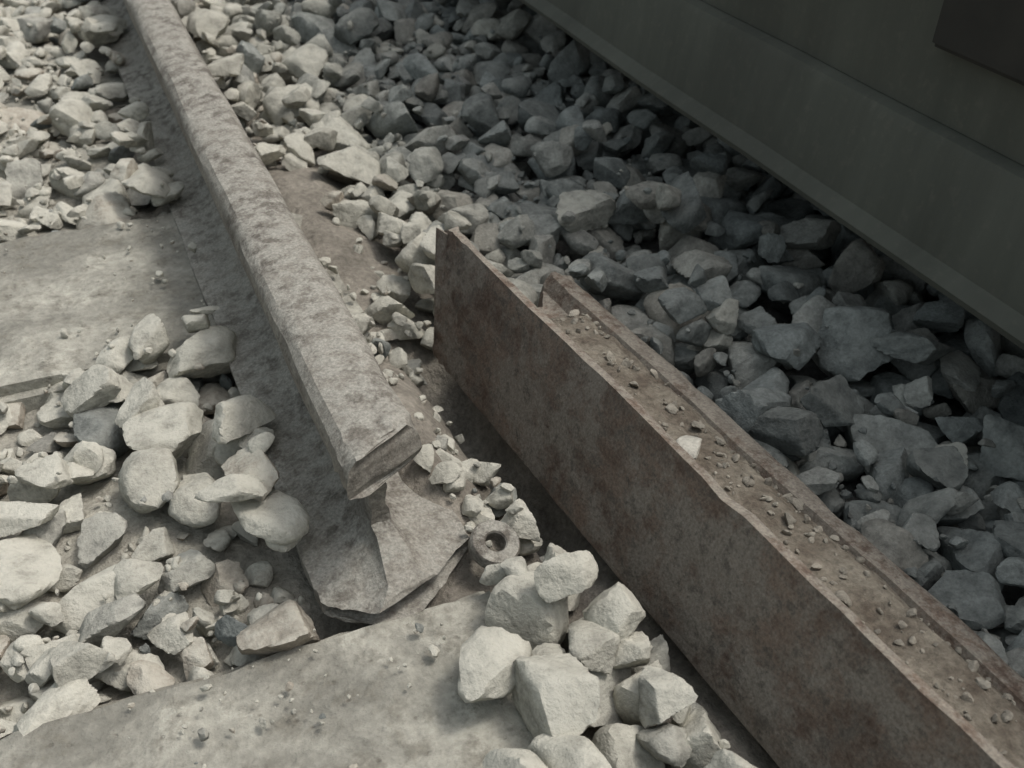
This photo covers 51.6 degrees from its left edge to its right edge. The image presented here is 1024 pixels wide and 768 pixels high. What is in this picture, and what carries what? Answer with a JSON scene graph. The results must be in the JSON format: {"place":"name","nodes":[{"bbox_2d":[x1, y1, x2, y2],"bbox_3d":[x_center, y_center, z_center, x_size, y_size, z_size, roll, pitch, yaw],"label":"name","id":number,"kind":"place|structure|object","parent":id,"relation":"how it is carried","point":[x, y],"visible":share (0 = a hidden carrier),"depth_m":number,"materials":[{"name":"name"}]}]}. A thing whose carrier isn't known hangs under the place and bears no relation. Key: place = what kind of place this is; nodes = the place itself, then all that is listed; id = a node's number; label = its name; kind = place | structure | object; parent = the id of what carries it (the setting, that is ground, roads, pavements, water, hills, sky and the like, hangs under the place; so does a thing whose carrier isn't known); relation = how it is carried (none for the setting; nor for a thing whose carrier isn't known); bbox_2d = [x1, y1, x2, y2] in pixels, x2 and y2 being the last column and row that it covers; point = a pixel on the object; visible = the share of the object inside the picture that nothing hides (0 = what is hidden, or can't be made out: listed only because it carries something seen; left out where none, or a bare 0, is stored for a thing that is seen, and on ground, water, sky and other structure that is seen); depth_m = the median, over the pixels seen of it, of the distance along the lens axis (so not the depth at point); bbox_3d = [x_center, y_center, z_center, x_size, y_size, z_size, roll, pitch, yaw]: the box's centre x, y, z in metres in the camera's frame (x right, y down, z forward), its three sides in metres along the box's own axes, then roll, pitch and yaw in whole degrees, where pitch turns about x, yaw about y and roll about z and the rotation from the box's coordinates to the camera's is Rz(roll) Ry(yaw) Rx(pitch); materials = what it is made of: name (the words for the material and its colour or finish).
{"place":"outdoors","nodes":[
{"label":"outdoors","id":0,"kind":"place"},
{"bbox_2d":[0,7,1023,767],"bbox_3d":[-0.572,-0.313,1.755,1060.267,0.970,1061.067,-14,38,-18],"label":"ground","id":1,"kind":"structure","parent":0,"point":[302,191],"depth_m":1.20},
{"bbox_2d":[1,62,225,109],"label":"concrete sleeper","id":2,"kind":"object","parent":1,"relation":"on","point":[24,101],"visible":0.06,"depth_m":2.14,"materials":[{"name":"grey concrete"}]},
{"bbox_2d":[0,212,368,413],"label":"concrete sleeper","id":3,"kind":"object","parent":1,"relation":"on","point":[70,282],"visible":0.34,"depth_m":1.46,"materials":[{"name":"grey concrete"}]},
{"bbox_2d":[0,591,533,767],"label":"concrete sleeper","id":4,"kind":"object","parent":1,"relation":"on","point":[388,718],"visible":0.78,"depth_m":0.90,"materials":[{"name":"grey concrete"}]},
{"bbox_2d":[100,0,469,624],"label":"broken rail","id":5,"kind":"object","parent":1,"relation":"on","point":[380,541],"visible":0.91,"depth_m":1.14,"materials":[{"name":"metal"}]},
{"bbox_2d":[468,520,519,567],"bbox_3d":[-0.018,0.159,1.046,0.051,0.016,0.051,-7,56,-23],"label":"steel washer","id":6,"kind":"object","parent":1,"relation":"on","point":[504,536],"visible":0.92,"depth_m":1.04,"materials":[{"name":"grey metal"}]},
{"bbox_2d":[0,0,1023,767],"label":"ballast","id":7,"kind":"structure","parent":1,"relation":"on","point":[936,512],"depth_m":1.31,"materials":[{"name":"stone"}]},
{"bbox_2d":[432,227,1023,767],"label":"broken rail","id":8,"kind":"object","parent":1,"relation":"on","point":[792,657],"visible":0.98,"depth_m":0.97,"materials":[{"name":"metal"}]},
{"bbox_2d":[519,0,1023,349],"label":"derailed wagon","id":9,"kind":"object","parent":1,"relation":"on","point":[893,129],"visible":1,"depth_m":1.25,"materials":[{"name":"paint"}]}
]}

